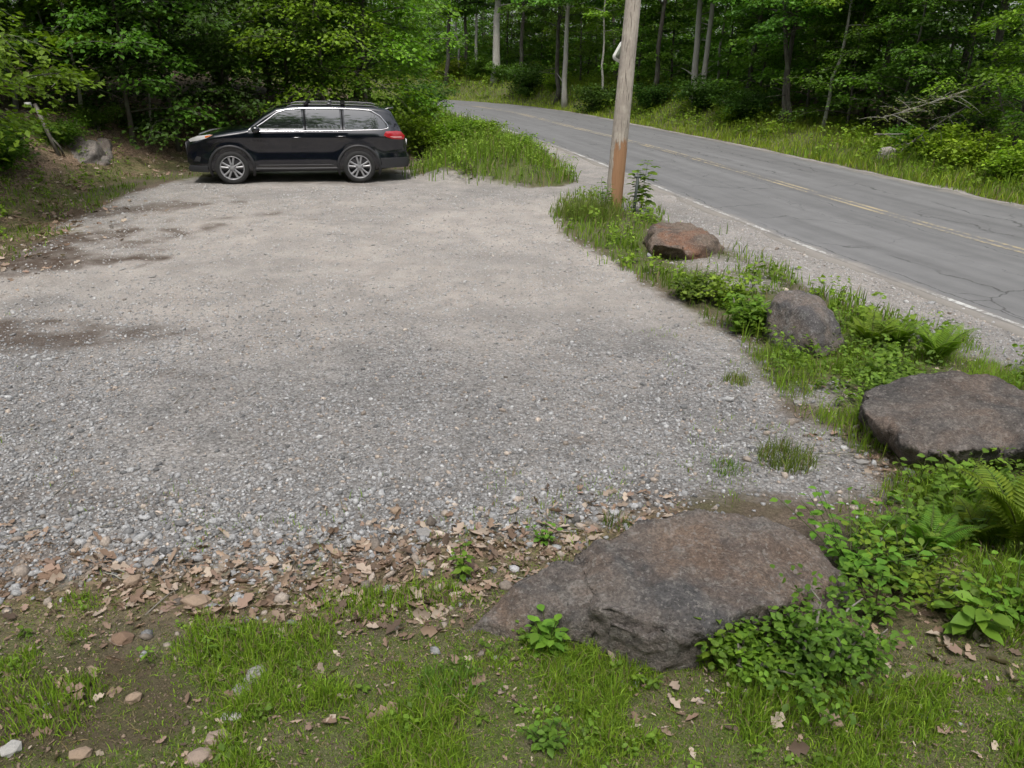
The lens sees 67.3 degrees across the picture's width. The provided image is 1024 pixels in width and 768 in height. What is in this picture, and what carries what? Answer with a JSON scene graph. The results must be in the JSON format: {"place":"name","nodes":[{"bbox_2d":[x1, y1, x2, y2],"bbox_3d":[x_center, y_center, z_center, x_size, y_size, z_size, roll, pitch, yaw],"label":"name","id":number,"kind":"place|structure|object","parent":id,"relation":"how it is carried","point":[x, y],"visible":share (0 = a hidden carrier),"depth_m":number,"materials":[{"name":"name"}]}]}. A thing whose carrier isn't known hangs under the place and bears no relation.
{"place":"outdoors","nodes":[
{"label":"outdoors","id":0,"kind":"place"},
{"bbox_2d":[0,50,1023,767],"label":"ground","id":1,"kind":"structure","parent":0,"point":[262,184],"depth_m":6.94,"materials":[{"name":"gravel"}]},
{"bbox_2d":[0,120,40,171],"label":"shrub","id":2,"kind":"object","parent":1,"relation":"on","point":[10,156],"visible":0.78,"depth_m":15.29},
{"bbox_2d":[0,0,69,81],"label":"understory tree","id":3,"kind":"object","parent":1,"relation":"on","point":[18,38],"visible":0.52,"depth_m":17.42,"materials":[{"name":"green plant"}]},
{"bbox_2d":[0,1,105,160],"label":"understory tree","id":4,"kind":"object","parent":1,"relation":"on","point":[11,116],"visible":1,"depth_m":12.67,"materials":[{"name":"green plant"}]},
{"bbox_2d":[27,112,94,146],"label":"shrub","id":5,"kind":"object","parent":1,"relation":"on","point":[71,128],"visible":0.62,"depth_m":17.73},
{"bbox_2d":[0,11,125,108],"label":"understory tree","id":6,"kind":"object","parent":1,"relation":"on","point":[31,17],"visible":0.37,"depth_m":19.05,"materials":[{"name":"green plant"}]},
{"bbox_2d":[66,136,105,163],"bbox_3d":[-10.286,-5.323,18.052,1.345,0.874,1.131,1,23,0],"label":"rock slab","id":7,"kind":"object","parent":1,"relation":"on","point":[95,152],"visible":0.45,"depth_m":17.97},
{"bbox_2d":[0,0,181,106],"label":"understory tree","id":8,"kind":"object","parent":1,"relation":"on","point":[33,5],"visible":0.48,"depth_m":18.39,"materials":[{"name":"green plant"}]},
{"bbox_2d":[0,0,181,97],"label":"understory tree","id":9,"kind":"object","parent":1,"relation":"on","point":[23,69],"visible":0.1,"depth_m":21.69,"materials":[{"name":"green plant"}]},
{"bbox_2d":[59,100,125,131],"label":"shrub","id":10,"kind":"object","parent":1,"relation":"on","point":[97,121],"visible":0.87,"depth_m":19.15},
{"bbox_2d":[11,0,258,144],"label":"understory tree","id":11,"kind":"object","parent":1,"relation":"on","point":[141,40],"visible":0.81,"depth_m":18.74,"materials":[{"name":"green plant"}]},
{"bbox_2d":[34,0,241,98],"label":"understory tree","id":12,"kind":"object","parent":1,"relation":"on","point":[161,75],"visible":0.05,"depth_m":22.38,"materials":[{"name":"green plant"}]},
{"bbox_2d":[54,0,255,151],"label":"understory tree","id":13,"kind":"object","parent":1,"relation":"on","point":[144,119],"visible":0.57,"depth_m":19.40,"materials":[{"name":"green plant"}]},
{"bbox_2d":[131,0,314,132],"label":"understory tree","id":14,"kind":"object","parent":1,"relation":"on","point":[221,42],"visible":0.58,"depth_m":20.27,"materials":[{"name":"green plant"}]},
{"bbox_2d":[144,0,315,84],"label":"understory tree","id":15,"kind":"object","parent":1,"relation":"on","point":[185,31],"visible":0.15,"depth_m":23.75,"materials":[{"name":"green plant"}]},
{"bbox_2d":[161,0,365,93],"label":"understory tree","id":16,"kind":"object","parent":1,"relation":"on","point":[242,17],"visible":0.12,"depth_m":23.42,"materials":[{"name":"green plant"}]},
{"bbox_2d":[183,0,406,112],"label":"understory tree","id":17,"kind":"object","parent":1,"relation":"on","point":[306,30],"visible":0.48,"depth_m":20.83,"materials":[{"name":"green plant"}]},
{"bbox_2d":[185,100,409,183],"bbox_3d":[-4.952,-5.731,18.076,5.000,1.732,2.280,-4,23,-11],"label":"parked car","id":18,"kind":"object","parent":1,"relation":"on","point":[360,142],"visible":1,"depth_m":17.30,"materials":[{"name":"black paint"}]},
{"bbox_2d":[207,0,438,118],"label":"understory tree","id":19,"kind":"object","parent":1,"relation":"on","point":[292,8],"visible":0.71,"depth_m":20.28,"materials":[{"name":"green plant"}]},
{"bbox_2d":[229,0,441,97],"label":"understory tree","id":20,"kind":"object","parent":1,"relation":"on","point":[412,23],"visible":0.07,"depth_m":26.40,"materials":[{"name":"green plant"}]},
{"bbox_2d":[249,0,466,101],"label":"understory tree","id":21,"kind":"object","parent":1,"relation":"on","point":[408,66],"visible":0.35,"depth_m":23.22,"materials":[{"name":"green plant"}]},
{"bbox_2d":[241,0,476,123],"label":"understory tree","id":22,"kind":"object","parent":1,"relation":"on","point":[406,38],"visible":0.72,"depth_m":21.48,"materials":[{"name":"green plant"}]},
{"bbox_2d":[277,0,462,103],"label":"understory tree","id":23,"kind":"object","parent":1,"relation":"on","point":[373,42],"visible":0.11,"depth_m":27.57,"materials":[{"name":"green plant"}]},
{"bbox_2d":[376,92,446,137],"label":"shrub","id":24,"kind":"object","parent":1,"relation":"on","point":[415,106],"visible":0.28,"depth_m":25.26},
{"bbox_2d":[391,106,455,158],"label":"shrub","id":25,"kind":"object","parent":1,"relation":"on","point":[415,133],"visible":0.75,"depth_m":22.20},
{"bbox_2d":[391,79,462,106],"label":"shrub","id":26,"kind":"object","parent":1,"relation":"on","point":[424,86],"visible":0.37,"depth_m":37.33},
{"bbox_2d":[410,0,456,68],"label":"understory tree","id":27,"kind":"object","parent":1,"relation":"on","point":[434,43],"visible":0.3,"depth_m":63.05,"materials":[{"name":"green plant"}]},
{"bbox_2d":[413,0,489,84],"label":"forest tree","id":28,"kind":"object","parent":1,"relation":"on","point":[465,12],"visible":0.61,"depth_m":56.61,"materials":[{"name":"green plant"}]},
{"bbox_2d":[422,115,484,148],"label":"shrub","id":29,"kind":"object","parent":1,"relation":"on","point":[447,133],"visible":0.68,"depth_m":21.97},
{"bbox_2d":[414,638,499,717],"bbox_3d":[-0.272,1.365,3.569,0.393,0.165,0.528,-14,27,-32],"label":"grass tuft","id":30,"kind":"object","parent":1,"relation":"on","point":[427,671],"visible":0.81,"depth_m":3.58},
{"bbox_2d":[447,541,474,581],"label":"leafy weed","id":31,"kind":"object","parent":1,"relation":"on","point":[461,568],"visible":0.98,"depth_m":4.32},
{"bbox_2d":[454,52,500,79],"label":"shrub","id":32,"kind":"object","parent":1,"relation":"on","point":[480,71],"visible":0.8,"depth_m":57.30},
{"bbox_2d":[435,0,520,74],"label":"forest tree","id":33,"kind":"object","parent":1,"relation":"on","point":[489,5],"visible":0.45,"depth_m":57.15,"materials":[{"name":"green plant"}]},
{"bbox_2d":[4,367,952,627],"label":"twigs","id":34,"kind":"object","parent":1,"relation":"on","point":[154,606],"visible":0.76,"depth_m":4.79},
{"bbox_2d":[490,0,506,84],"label":"forest tree","id":35,"kind":"object","parent":1,"relation":"on","point":[496,38],"visible":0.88,"depth_m":54.80,"materials":[{"name":"grey plant"}]},
{"bbox_2d":[473,0,539,67],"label":"understory tree","id":36,"kind":"object","parent":1,"relation":"on","point":[511,31],"visible":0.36,"depth_m":61.57,"materials":[{"name":"green plant"}]},
{"bbox_2d":[0,69,1023,767],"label":"grass","id":37,"kind":"structure","parent":1,"relation":"on","point":[410,753],"depth_m":3.71,"materials":[{"name":"plant"}]},
{"bbox_2d":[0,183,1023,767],"bbox_3d":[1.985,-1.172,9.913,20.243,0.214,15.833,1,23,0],"label":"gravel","id":38,"kind":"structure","parent":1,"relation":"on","point":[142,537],"depth_m":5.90,"materials":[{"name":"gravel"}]},
{"bbox_2d":[0,71,1023,767],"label":"leaf litter","id":39,"kind":"object","parent":1,"relation":"on","point":[428,553],"visible":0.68,"depth_m":4.34,"materials":[{"name":"plant"}]},
{"bbox_2d":[0,65,1023,767],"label":"weeds","id":40,"kind":"object","parent":1,"relation":"on","point":[884,355],"visible":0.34,"depth_m":7.56,"materials":[{"name":"plant"}]},
{"bbox_2d":[1,0,1023,140],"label":"woods","id":41,"kind":"object","parent":1,"relation":"on","point":[577,38],"depth_m":52.04,"materials":[{"name":"plant"}]},
{"bbox_2d":[497,63,561,95],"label":"shrub","id":42,"kind":"object","parent":1,"relation":"on","point":[526,78],"visible":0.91,"depth_m":51.97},
{"bbox_2d":[504,0,565,71],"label":"understory tree","id":43,"kind":"object","parent":1,"relation":"on","point":[540,38],"visible":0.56,"depth_m":57.67,"materials":[{"name":"green plant"}]},
{"bbox_2d":[517,705,569,758],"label":"leafy weed","id":44,"kind":"object","parent":1,"relation":"on","point":[547,738],"visible":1,"depth_m":3.27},
{"bbox_2d":[524,604,570,659],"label":"leafy weed","id":45,"kind":"object","parent":1,"relation":"on","point":[546,627],"visible":0.94,"depth_m":3.79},
{"bbox_2d":[496,0,601,103],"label":"forest tree","id":46,"kind":"object","parent":1,"relation":"on","point":[541,22],"visible":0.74,"depth_m":47.61,"materials":[{"name":"green plant"}]},
{"bbox_2d":[511,0,618,107],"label":"forest tree","id":47,"kind":"object","parent":1,"relation":"on","point":[564,97],"visible":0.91,"depth_m":45.77,"materials":[{"name":"grey plant"}]},
{"bbox_2d":[541,5,619,80],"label":"understory tree","id":48,"kind":"object","parent":1,"relation":"on","point":[591,67],"visible":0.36,"depth_m":51.96,"materials":[{"name":"green plant"}]},
{"bbox_2d":[549,186,632,222],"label":"grass tuft","id":49,"kind":"object","parent":1,"relation":"on","point":[564,209],"visible":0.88,"depth_m":14.25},
{"bbox_2d":[570,82,616,113],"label":"shrub","id":50,"kind":"object","parent":1,"relation":"on","point":[599,96],"visible":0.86,"depth_m":43.54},
{"bbox_2d":[570,0,646,90],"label":"forest tree","id":51,"kind":"object","parent":1,"relation":"on","point":[587,8],"visible":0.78,"depth_m":43.56,"materials":[{"name":"green plant"}]},
{"bbox_2d":[572,0,652,79],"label":"understory tree","id":52,"kind":"object","parent":1,"relation":"on","point":[597,48],"visible":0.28,"depth_m":47.99,"materials":[{"name":"green plant"}]},
{"bbox_2d":[606,0,640,208],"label":"utility pole","id":53,"kind":"object","parent":1,"relation":"on","point":[624,55],"visible":0.87,"depth_m":14.37,"materials":[{"name":"brown wood"}]},
{"bbox_2d":[597,0,683,82],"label":"understory tree","id":54,"kind":"object","parent":1,"relation":"on","point":[642,42],"visible":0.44,"depth_m":44.01,"materials":[{"name":"green plant"}]},
{"bbox_2d":[625,160,660,210],"bbox_3d":[2.533,-3.821,14.943,0.652,1.054,0.529,1,23,0],"label":"maple sapling","id":55,"kind":"object","parent":1,"relation":"on","point":[641,196],"visible":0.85,"depth_m":14.92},
{"bbox_2d":[632,80,676,109],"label":"shrub","id":56,"kind":"object","parent":1,"relation":"on","point":[654,94],"visible":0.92,"depth_m":39.11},
{"bbox_2d":[467,508,854,672],"bbox_3d":[0.793,1.171,4.155,2.209,0.679,0.952,-7,24,-19],"label":"boulder","id":57,"kind":"object","parent":1,"relation":"on","point":[649,590],"visible":0.78,"depth_m":3.94,"materials":[{"name":"stone"}]},
{"bbox_2d":[634,0,724,86],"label":"understory tree","id":58,"kind":"object","parent":1,"relation":"on","point":[668,56],"visible":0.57,"depth_m":43.09,"materials":[{"name":"green plant"}]},
{"bbox_2d":[643,0,718,88],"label":"forest tree","id":59,"kind":"object","parent":1,"relation":"on","point":[665,5],"visible":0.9,"depth_m":41.73,"materials":[{"name":"brown plant"}]},
{"bbox_2d":[642,222,724,259],"bbox_3d":[2.716,-2.221,12.201,1.245,0.553,1.810,1,23,0],"label":"boulder","id":60,"kind":"object","parent":1,"relation":"on","point":[680,240],"visible":0.87,"depth_m":11.79,"materials":[{"name":"stone"}]},
{"bbox_2d":[666,272,717,302],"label":"bush","id":61,"kind":"object","parent":1,"relation":"on","point":[686,286],"visible":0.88,"depth_m":9.64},
{"bbox_2d":[688,0,714,104],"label":"forest tree","id":62,"kind":"object","parent":1,"relation":"on","point":[698,32],"visible":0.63,"depth_m":36.50,"materials":[{"name":"grey plant"}]},
{"bbox_2d":[668,74,739,110],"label":"shrub","id":63,"kind":"object","parent":1,"relation":"on","point":[701,92],"visible":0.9,"depth_m":35.19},
{"bbox_2d":[658,0,756,78],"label":"understory tree","id":64,"kind":"object","parent":1,"relation":"on","point":[679,55],"visible":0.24,"depth_m":44.04,"materials":[{"name":"green plant"}]},
{"bbox_2d":[694,617,742,671],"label":"leafy weed","id":65,"kind":"object","parent":1,"relation":"on","point":[707,655],"visible":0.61,"depth_m":3.70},
{"bbox_2d":[681,1,777,98],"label":"understory tree","id":66,"kind":"object","parent":1,"relation":"on","point":[718,9],"visible":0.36,"depth_m":37.84,"materials":[{"name":"green plant"}]},
{"bbox_2d":[696,270,762,306],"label":"bush","id":67,"kind":"object","parent":1,"relation":"on","point":[720,280],"visible":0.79,"depth_m":9.37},
{"bbox_2d":[703,83,779,121],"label":"shrub","id":68,"kind":"object","parent":1,"relation":"on","point":[746,102],"visible":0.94,"depth_m":32.19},
{"bbox_2d":[677,0,810,87],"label":"forest tree","id":69,"kind":"object","parent":1,"relation":"on","point":[750,69],"visible":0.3,"depth_m":34.68,"materials":[{"name":"green plant"}]},
{"bbox_2d":[718,291,771,333],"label":"bush","id":70,"kind":"object","parent":1,"relation":"on","point":[744,313],"visible":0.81,"depth_m":8.43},
{"bbox_2d":[701,620,810,695],"bbox_3d":[1.143,1.319,3.792,0.506,0.376,0.594,1,23,1],"label":"bush","id":71,"kind":"object","parent":1,"relation":"on","point":[748,645],"visible":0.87,"depth_m":3.67,"materials":[{"name":"green leaf"},{"name":"grey twig"}]},
{"bbox_2d":[707,0,825,97],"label":"understory tree","id":72,"kind":"object","parent":1,"relation":"on","point":[749,58],"visible":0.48,"depth_m":34.72,"materials":[{"name":"green plant"}]},
{"bbox_2d":[715,0,835,100],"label":"understory tree","id":73,"kind":"object","parent":1,"relation":"on","point":[737,48],"visible":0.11,"depth_m":37.56,"materials":[{"name":"green plant"}]},
{"bbox_2d":[753,431,823,474],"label":"grass tuft","id":74,"kind":"object","parent":1,"relation":"on","point":[787,449],"visible":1,"depth_m":5.74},
{"bbox_2d":[721,0,866,123],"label":"forest tree","id":75,"kind":"object","parent":1,"relation":"on","point":[798,4],"visible":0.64,"depth_m":29.64,"materials":[{"name":"green plant"}]},
{"bbox_2d":[727,0,876,125],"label":"forest tree","id":76,"kind":"object","parent":1,"relation":"on","point":[784,21],"visible":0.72,"depth_m":29.56,"materials":[{"name":"green plant"}]},
{"bbox_2d":[759,289,846,357],"bbox_3d":[3.127,-0.631,8.243,0.885,0.682,1.232,-9,25,-23],"label":"boulder","id":77,"kind":"object","parent":1,"relation":"on","point":[801,312],"visible":0.69,"depth_m":7.90,"materials":[{"name":"stone"}]},
{"bbox_2d":[747,0,880,117],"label":"understory tree","id":78,"kind":"object","parent":1,"relation":"on","point":[780,48],"visible":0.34,"depth_m":31.96,"materials":[{"name":"green plant"}]},
{"bbox_2d":[737,555,916,725],"bbox_3d":[1.530,1.286,3.683,0.927,0.571,0.826,-8,24,-20],"label":"bush","id":79,"kind":"object","parent":1,"relation":"on","point":[822,657],"visible":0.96,"depth_m":3.66,"materials":[{"name":"plant"}]},
{"bbox_2d":[770,0,926,127],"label":"understory tree","id":80,"kind":"object","parent":1,"relation":"on","point":[842,69],"visible":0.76,"depth_m":28.36,"materials":[{"name":"green plant"}]},
{"bbox_2d":[804,0,915,118],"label":"understory tree","id":81,"kind":"object","parent":1,"relation":"on","point":[883,44],"visible":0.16,"depth_m":30.93,"materials":[{"name":"green plant"}]},
{"bbox_2d":[770,486,962,587],"bbox_3d":[2.081,0.947,4.459,0.820,0.448,0.938,-7,24,-19],"label":"bramble","id":82,"kind":"object","parent":1,"relation":"on","point":[869,564],"visible":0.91,"depth_m":4.43,"materials":[{"name":"plant"}]},
{"bbox_2d":[802,0,930,128],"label":"forest tree","id":83,"kind":"object","parent":1,"relation":"on","point":[867,26],"visible":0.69,"depth_m":27.75,"materials":[{"name":"green plant"}]},
{"bbox_2d":[845,308,905,342],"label":"fern","id":84,"kind":"object","parent":1,"relation":"on","point":[878,330],"visible":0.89,"depth_m":7.99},
{"bbox_2d":[844,0,907,132],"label":"forest tree","id":85,"kind":"object","parent":1,"relation":"on","point":[876,123],"visible":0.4,"depth_m":28.52,"materials":[{"name":"brown plant"}]},
{"bbox_2d":[806,0,952,117],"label":"understory tree","id":86,"kind":"object","parent":1,"relation":"on","point":[885,12],"visible":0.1,"depth_m":31.48,"materials":[{"name":"green plant"}]},
{"bbox_2d":[843,562,944,625],"bbox_3d":[1.939,1.177,4.085,0.594,0.332,0.308,14,26,29],"label":"leafy weed","id":87,"kind":"object","parent":1,"relation":"on","point":[888,609],"visible":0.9,"depth_m":4.07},
{"bbox_2d":[872,317,921,349],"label":"fern","id":88,"kind":"object","parent":1,"relation":"on","point":[906,335],"visible":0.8,"depth_m":7.97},
{"bbox_2d":[822,0,1004,135],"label":"understory tree","id":89,"kind":"object","parent":1,"relation":"on","point":[941,66],"visible":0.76,"depth_m":25.42,"materials":[{"name":"green plant"}]},
{"bbox_2d":[841,505,986,594],"bbox_3d":[2.225,1.032,4.354,0.716,0.394,0.754,8,24,16],"label":"bramble","id":90,"kind":"object","parent":1,"relation":"on","point":[898,572],"visible":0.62,"depth_m":4.37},
{"bbox_2d":[857,78,989,125],"bbox_3d":[11.497,-7.832,21.411,4.239,1.309,1.742,-1,23,-5],"label":"fallen branch","id":91,"kind":"object","parent":1,"relation":"on","point":[928,103],"visible":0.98,"depth_m":21.39,"materials":[{"name":"grey twig"}]},
{"bbox_2d":[845,0,1023,129],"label":"understory tree","id":92,"kind":"object","parent":1,"relation":"on","point":[929,31],"visible":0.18,"depth_m":28.28,"materials":[{"name":"green plant"}]},
{"bbox_2d":[897,120,975,162],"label":"shrub","id":93,"kind":"object","parent":1,"relation":"on","point":[938,143],"visible":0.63,"depth_m":21.96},
{"bbox_2d":[893,503,980,553],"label":"fern","id":94,"kind":"object","parent":1,"relation":"on","point":[947,536],"visible":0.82,"depth_m":4.57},
{"bbox_2d":[858,370,1023,470],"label":"boulder","id":95,"kind":"object","parent":1,"relation":"on","point":[958,416],"visible":0.88,"depth_m":5.76,"materials":[{"name":"stone"}]},
{"bbox_2d":[913,322,979,364],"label":"fern","id":96,"kind":"object","parent":1,"relation":"on","point":[944,345],"visible":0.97,"depth_m":7.63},
{"bbox_2d":[887,0,1023,132],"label":"understory tree","id":97,"kind":"object","parent":1,"relation":"on","point":[980,58],"visible":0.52,"depth_m":24.35,"materials":[{"name":"green plant"}]},
{"bbox_2d":[910,548,1006,614],"bbox_3d":[2.370,1.171,4.151,0.473,0.294,0.435,12,25,24],"label":"leafy weed","id":98,"kind":"object","parent":1,"relation":"on","point":[936,591],"visible":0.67,"depth_m":4.17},
{"bbox_2d":[925,448,1003,511],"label":"leafy weed","id":99,"kind":"object","parent":1,"relation":"on","point":[968,482],"visible":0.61,"depth_m":5.09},
{"bbox_2d":[919,0,1023,150],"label":"understory tree","id":100,"kind":"object","parent":1,"relation":"on","point":[1005,73],"visible":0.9,"depth_m":21.48,"materials":[{"name":"green plant"}]},
{"bbox_2d":[930,129,1012,168],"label":"shrub","id":101,"kind":"object","parent":1,"relation":"on","point":[973,155],"visible":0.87,"depth_m":20.62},
{"bbox_2d":[933,580,1018,645],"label":"leafy weed","id":102,"kind":"object","parent":1,"relation":"on","point":[959,623],"visible":0.94,"depth_m":3.95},
{"bbox_2d":[952,458,1023,558],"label":"fern","id":103,"kind":"object","parent":1,"relation":"on","point":[1007,508],"visible":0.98,"depth_m":4.56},
{"bbox_2d":[952,495,1023,542],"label":"fern","id":104,"kind":"object","parent":1,"relation":"on","point":[986,532],"visible":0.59,"depth_m":4.74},
{"bbox_2d":[961,543,1023,623],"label":"leafy weed","id":105,"kind":"object","parent":1,"relation":"on","point":[1015,592],"visible":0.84,"depth_m":4.09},
{"bbox_2d":[973,135,1023,178],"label":"shrub","id":106,"kind":"object","parent":1,"relation":"on","point":[1010,152],"visible":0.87,"depth_m":19.17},
{"bbox_2d":[978,60,1023,132],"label":"understory tree","id":107,"kind":"object","parent":1,"relation":"on","point":[1008,116],"visible":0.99,"depth_m":20.03,"materials":[{"name":"green plant"}]},
{"bbox_2d":[433,100,1023,336],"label":"road","id":108,"kind":"structure","parent":0,"point":[989,278],"depth_m":16.04,"materials":[{"name":"asphalt"}]},
{"bbox_2d":[444,103,1023,252],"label":"road centre marking","id":109,"kind":"object","parent":108,"relation":"on","point":[814,194],"visible":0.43,"depth_m":16.80,"materials":[{"name":"yellow paint"}]},
{"bbox_2d":[450,111,1023,327],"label":"road edge marking","id":110,"kind":"object","parent":108,"relation":"on","point":[927,291],"visible":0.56,"depth_m":11.70,"materials":[{"name":"white paint"}]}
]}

